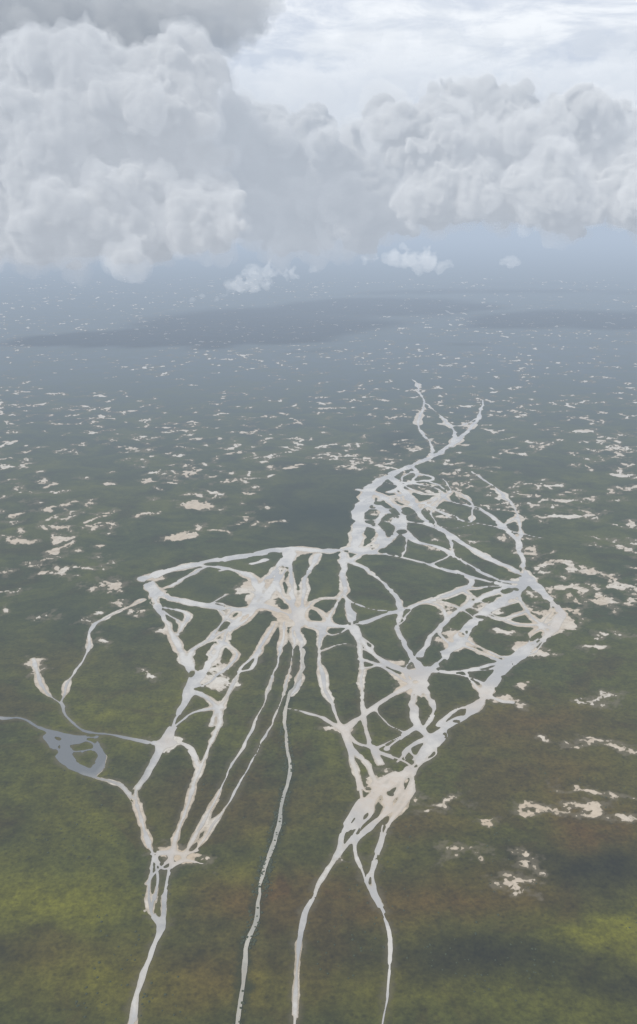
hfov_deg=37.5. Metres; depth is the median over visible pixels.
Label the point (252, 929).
stream
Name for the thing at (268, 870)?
bushes
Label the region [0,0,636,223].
sky
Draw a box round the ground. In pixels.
[0,224,636,1023]
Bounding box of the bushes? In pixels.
[31,663,636,1023]
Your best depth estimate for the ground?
3703.35 m
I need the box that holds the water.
[0,224,636,1023]
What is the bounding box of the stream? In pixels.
[235,648,305,1023]
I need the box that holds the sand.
[0,224,636,1023]

